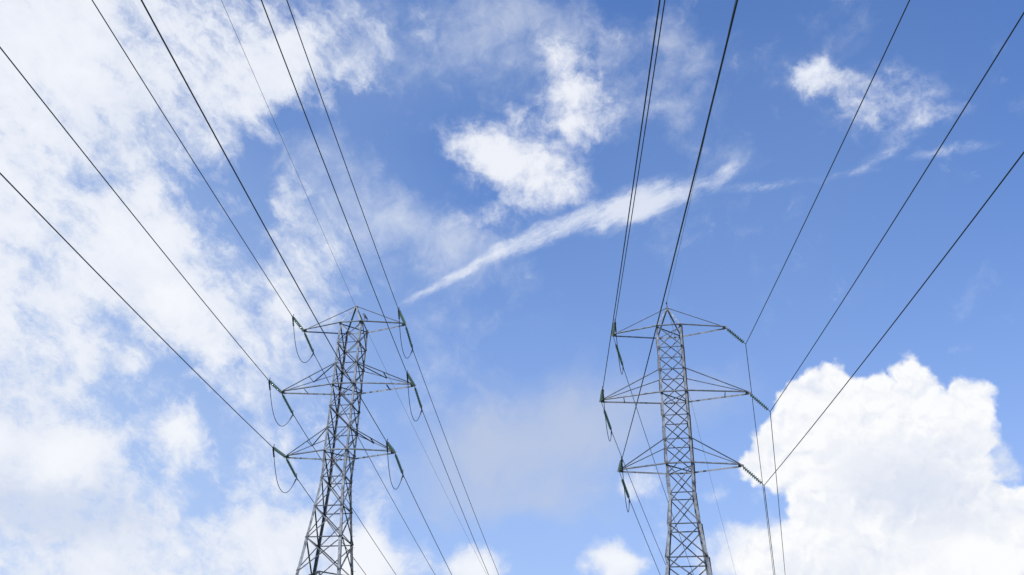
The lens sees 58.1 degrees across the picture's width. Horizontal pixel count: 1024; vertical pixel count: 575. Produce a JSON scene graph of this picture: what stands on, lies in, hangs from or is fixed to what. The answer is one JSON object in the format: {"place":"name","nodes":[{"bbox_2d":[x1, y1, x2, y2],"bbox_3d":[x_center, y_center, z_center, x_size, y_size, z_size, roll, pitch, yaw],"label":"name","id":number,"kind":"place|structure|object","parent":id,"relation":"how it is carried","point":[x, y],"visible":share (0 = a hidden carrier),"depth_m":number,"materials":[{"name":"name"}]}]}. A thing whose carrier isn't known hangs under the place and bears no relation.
{"place":"outdoors","nodes":[
{"label":"outdoors","id":0,"kind":"place"},
{"bbox_2d":[0,0,1023,574],"label":"sky","id":1,"kind":"structure","parent":0,"point":[489,148],"materials":[{"name":"blue"}]},
{"bbox_3d":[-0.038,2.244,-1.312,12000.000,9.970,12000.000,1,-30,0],"label":"ground","id":2,"kind":"structure","parent":0,"visible":0},
{"bbox_2d":[279,306,415,574],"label":"lattice pylon","id":3,"kind":"object","parent":2,"relation":"on","point":[332,460],"visible":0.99,"depth_m":71.19,"materials":[{"name":"metal"}]},
{"bbox_2d":[268,379,280,391],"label":"insulator string","id":4,"kind":"object","parent":3,"relation":"attached to","point":[275,386],"visible":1,"depth_m":72.54,"materials":[{"name":"glass"}]},
{"bbox_2d":[0,47,267,378],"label":"conductor","id":5,"kind":"object","parent":4,"relation":"attached to","point":[118,196],"visible":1,"depth_m":46.00,"materials":[{"name":"grey metal"}]},
{"bbox_2d":[268,381,292,425],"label":"jumper loop","id":6,"kind":"object","parent":4,"relation":"hanging from","point":[271,403],"visible":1,"depth_m":71.46,"materials":[{"name":"grey metal"}]},
{"bbox_2d":[272,444,285,456],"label":"insulator string","id":7,"kind":"object","parent":3,"relation":"attached to","point":[279,452],"visible":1,"depth_m":69.54,"materials":[{"name":"glass"}]},
{"bbox_2d":[0,173,271,446],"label":"conductor","id":8,"kind":"object","parent":7,"relation":"attached to","point":[125,301],"visible":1,"depth_m":44.96,"materials":[{"name":"grey metal"}]},
{"bbox_2d":[272,448,296,492],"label":"jumper loop","id":9,"kind":"object","parent":7,"relation":"hanging from","point":[275,473],"visible":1,"depth_m":68.69,"materials":[{"name":"grey metal"}]},
{"bbox_2d":[282,394,294,416],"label":"insulator string","id":10,"kind":"object","parent":3,"relation":"attached to","point":[287,403],"visible":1,"depth_m":75.24,"materials":[{"name":"glass"}]},
{"bbox_2d":[295,418,395,573],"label":"conductor","id":11,"kind":"object","parent":10,"relation":"attached to","point":[344,496],"visible":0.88,"depth_m":86.52,"materials":[{"name":"grey metal"}]},
{"bbox_2d":[286,458,297,479],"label":"insulator string","id":12,"kind":"object","parent":3,"relation":"attached to","point":[291,468],"visible":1,"depth_m":72.29,"materials":[{"name":"glass"}]},
{"bbox_2d":[298,480,365,574],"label":"conductor","id":13,"kind":"object","parent":12,"relation":"attached to","point":[328,523],"visible":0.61,"depth_m":78.46,"materials":[{"name":"grey metal"}]},
{"bbox_2d":[292,314,303,330],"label":"insulator string","id":14,"kind":"object","parent":3,"relation":"attached to","point":[298,324],"visible":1,"depth_m":75.17,"materials":[{"name":"glass"}]},
{"bbox_2d":[92,0,291,315],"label":"conductor","id":15,"kind":"object","parent":14,"relation":"attached to","point":[182,144],"visible":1,"depth_m":51.51,"materials":[{"name":"grey metal"}]},
{"bbox_2d":[292,318,312,362],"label":"jumper loop","id":16,"kind":"object","parent":14,"relation":"hanging from","point":[295,342],"visible":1,"depth_m":74.15,"materials":[{"name":"grey metal"}]},
{"bbox_2d":[304,332,314,355],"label":"insulator string","id":17,"kind":"object","parent":3,"relation":"attached to","point":[308,342],"visible":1,"depth_m":77.79,"materials":[{"name":"glass"}]},
{"bbox_2d":[315,356,434,573],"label":"conductor","id":18,"kind":"object","parent":17,"relation":"attached to","point":[376,470],"visible":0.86,"depth_m":91.66,"materials":[{"name":"grey metal"}]},
{"bbox_2d":[221,0,486,574],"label":"earth wire","id":19,"kind":"object","parent":3,"relation":"attached to","point":[321,228],"visible":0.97,"depth_m":62.67,"materials":[{"name":"grey metal"}]},
{"bbox_2d":[386,439,394,451],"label":"insulator string","id":20,"kind":"object","parent":3,"relation":"attached to","point":[391,447],"visible":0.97,"depth_m":68.17,"materials":[{"name":"glass"}]},
{"bbox_2d":[141,0,385,440],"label":"conductor","id":21,"kind":"object","parent":20,"relation":"attached to","point":[146,9],"visible":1,"depth_m":35.55,"materials":[{"name":"grey metal"}]},
{"bbox_2d":[386,443,402,489],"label":"jumper loop","id":22,"kind":"object","parent":20,"relation":"hanging from","point":[388,466],"visible":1,"depth_m":67.33,"materials":[{"name":"grey metal"}]},
{"bbox_2d":[394,453,403,476],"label":"insulator string","id":23,"kind":"object","parent":3,"relation":"attached to","point":[398,463],"visible":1,"depth_m":70.95,"materials":[{"name":"glass"}]},
{"bbox_2d":[404,477,451,574],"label":"conductor","id":24,"kind":"object","parent":23,"relation":"attached to","point":[426,523],"visible":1,"depth_m":76.93,"materials":[{"name":"grey metal"}]},
{"bbox_2d":[398,307,405,323],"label":"insulator string","id":25,"kind":"object","parent":3,"relation":"attached to","point":[402,319],"visible":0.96,"depth_m":74.13,"materials":[{"name":"glass"}]},
{"bbox_2d":[286,0,397,307],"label":"conductor","id":26,"kind":"object","parent":25,"relation":"attached to","point":[337,141],"visible":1,"depth_m":51.72,"materials":[{"name":"grey metal"}]},
{"bbox_2d":[398,311,412,357],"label":"jumper loop","id":27,"kind":"object","parent":25,"relation":"hanging from","point":[400,333],"visible":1,"depth_m":72.77,"materials":[{"name":"grey metal"}]},
{"bbox_2d":[405,325,413,352],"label":"insulator string","id":28,"kind":"object","parent":3,"relation":"attached to","point":[410,341],"visible":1,"depth_m":76.44,"materials":[{"name":"glass"}]},
{"bbox_2d":[414,354,498,574],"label":"conductor","id":29,"kind":"object","parent":28,"relation":"attached to","point":[453,458],"visible":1,"depth_m":86.48,"materials":[{"name":"grey metal"}]},
{"bbox_2d":[406,370,414,384],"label":"insulator string","id":30,"kind":"object","parent":3,"relation":"attached to","point":[411,380],"visible":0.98,"depth_m":70.82,"materials":[{"name":"glass"}]},
{"bbox_2d":[261,0,406,371],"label":"conductor","id":31,"kind":"object","parent":30,"relation":"attached to","point":[325,165],"visible":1,"depth_m":44.81,"materials":[{"name":"grey metal"}]},
{"bbox_2d":[406,374,421,420],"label":"jumper loop","id":32,"kind":"object","parent":30,"relation":"hanging from","point":[409,399],"visible":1,"depth_m":69.80,"materials":[{"name":"grey metal"}]},
{"bbox_2d":[414,386,422,411],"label":"insulator string","id":33,"kind":"object","parent":3,"relation":"attached to","point":[418,399],"visible":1,"depth_m":73.54,"materials":[{"name":"glass"}]},
{"bbox_2d":[423,413,488,574],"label":"conductor","id":34,"kind":"object","parent":33,"relation":"attached to","point":[454,491],"visible":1,"depth_m":81.72,"materials":[{"name":"grey metal"}]},
{"bbox_2d":[599,302,750,574],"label":"lattice pylon","id":35,"kind":"object","parent":2,"relation":"on","point":[706,561],"visible":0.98,"depth_m":68.71,"materials":[{"name":"metal"}]},
{"bbox_2d":[601,402,611,430],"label":"insulator string","id":36,"kind":"object","parent":35,"relation":"attached to","point":[608,423],"visible":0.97,"depth_m":73.26,"materials":[{"name":"glass"}]},
{"bbox_2d":[612,433,665,564],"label":"conductor","id":37,"kind":"object","parent":36,"relation":"attached to","point":[638,499],"visible":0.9,"depth_m":82.94,"materials":[{"name":"grey metal"}]},
{"bbox_2d":[612,319,615,334],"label":"insulator string","id":38,"kind":"object","parent":35,"relation":"attached to","point":[613,330],"visible":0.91,"depth_m":72.78,"materials":[{"name":"glass"}]},
{"bbox_2d":[614,323,623,373],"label":"jumper loop","id":39,"kind":"object","parent":38,"relation":"hanging from","point":[617,348],"visible":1,"depth_m":71.76,"materials":[{"name":"grey metal"}]},
{"bbox_2d":[615,0,664,320],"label":"conductor","id":40,"kind":"object","parent":38,"relation":"attached to","point":[642,144],"visible":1,"depth_m":46.86,"materials":[{"name":"grey metal"}]},
{"bbox_2d":[613,337,623,366],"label":"insulator string","id":41,"kind":"object","parent":35,"relation":"attached to","point":[620,359],"visible":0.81,"depth_m":76.06,"materials":[{"name":"glass"}]},
{"bbox_2d":[624,370,693,574],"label":"conductor","id":42,"kind":"object","parent":41,"relation":"attached to","point":[654,461],"visible":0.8,"depth_m":85.98,"materials":[{"name":"grey metal"}]},
{"bbox_2d":[618,456,622,470],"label":"insulator string","id":43,"kind":"object","parent":35,"relation":"attached to","point":[619,467],"visible":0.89,"depth_m":66.77,"materials":[{"name":"glass"}]},
{"bbox_2d":[621,461,629,511],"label":"jumper loop","id":44,"kind":"object","parent":43,"relation":"hanging from","point":[624,487],"visible":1,"depth_m":66.04,"materials":[{"name":"grey metal"}]},
{"bbox_2d":[622,0,737,457],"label":"conductor","id":45,"kind":"object","parent":43,"relation":"attached to","point":[728,35],"visible":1,"depth_m":29.40,"materials":[{"name":"grey metal"}]},
{"bbox_2d":[619,472,629,498],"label":"insulator string","id":46,"kind":"object","parent":35,"relation":"attached to","point":[626,492],"visible":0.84,"depth_m":70.21,"materials":[{"name":"glass"}]},
{"bbox_2d":[630,501,659,573],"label":"conductor","id":47,"kind":"object","parent":46,"relation":"attached to","point":[644,537],"visible":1,"depth_m":76.23,"materials":[{"name":"grey metal"}]},
{"bbox_2d":[667,0,735,572],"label":"earth wire","id":48,"kind":"object","parent":35,"relation":"attached to","point":[671,281],"visible":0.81,"depth_m":69.24,"materials":[{"name":"grey metal"}]},
{"bbox_2d":[726,328,744,343],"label":"insulator string","id":49,"kind":"object","parent":35,"relation":"attached to","point":[735,335],"visible":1,"depth_m":72.34,"materials":[{"name":"glass"}]},
{"bbox_2d":[745,0,909,574],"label":"conductor","id":50,"kind":"object","parent":49,"relation":"hanging from","point":[803,225],"visible":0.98,"depth_m":53.30,"materials":[{"name":"grey metal"}]},
{"bbox_2d":[742,466,763,484],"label":"insulator string","id":51,"kind":"object","parent":35,"relation":"attached to","point":[752,475],"visible":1,"depth_m":66.65,"materials":[{"name":"glass"}]},
{"bbox_2d":[764,152,1023,573],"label":"conductor","id":52,"kind":"object","parent":51,"relation":"hanging from","point":[894,322],"visible":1,"depth_m":39.45,"materials":[{"name":"grey metal"}]},
{"bbox_2d":[750,394,769,410],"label":"insulator string","id":53,"kind":"object","parent":35,"relation":"attached to","point":[757,400],"visible":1,"depth_m":69.30,"materials":[{"name":"glass"}]},
{"bbox_2d":[770,12,1023,569],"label":"conductor","id":54,"kind":"object","parent":53,"relation":"hanging from","point":[887,231],"visible":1,"depth_m":43.05,"materials":[{"name":"grey metal"}]},
{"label":"insulator string","id":55,"kind":"object","parent":35,"relation":"attached to","visible":0},
{"bbox_2d":[602,390,611,440],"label":"jumper loop","id":56,"kind":"object","parent":55,"relation":"hanging from","point":[605,415],"visible":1,"depth_m":69.08,"materials":[{"name":"grey metal"}]},
{"bbox_2d":[603,0,660,386],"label":"conductor","id":57,"kind":"object","parent":55,"relation":"attached to","point":[635,168],"visible":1,"depth_m":37.68,"materials":[{"name":"grey metal"}]}
]}

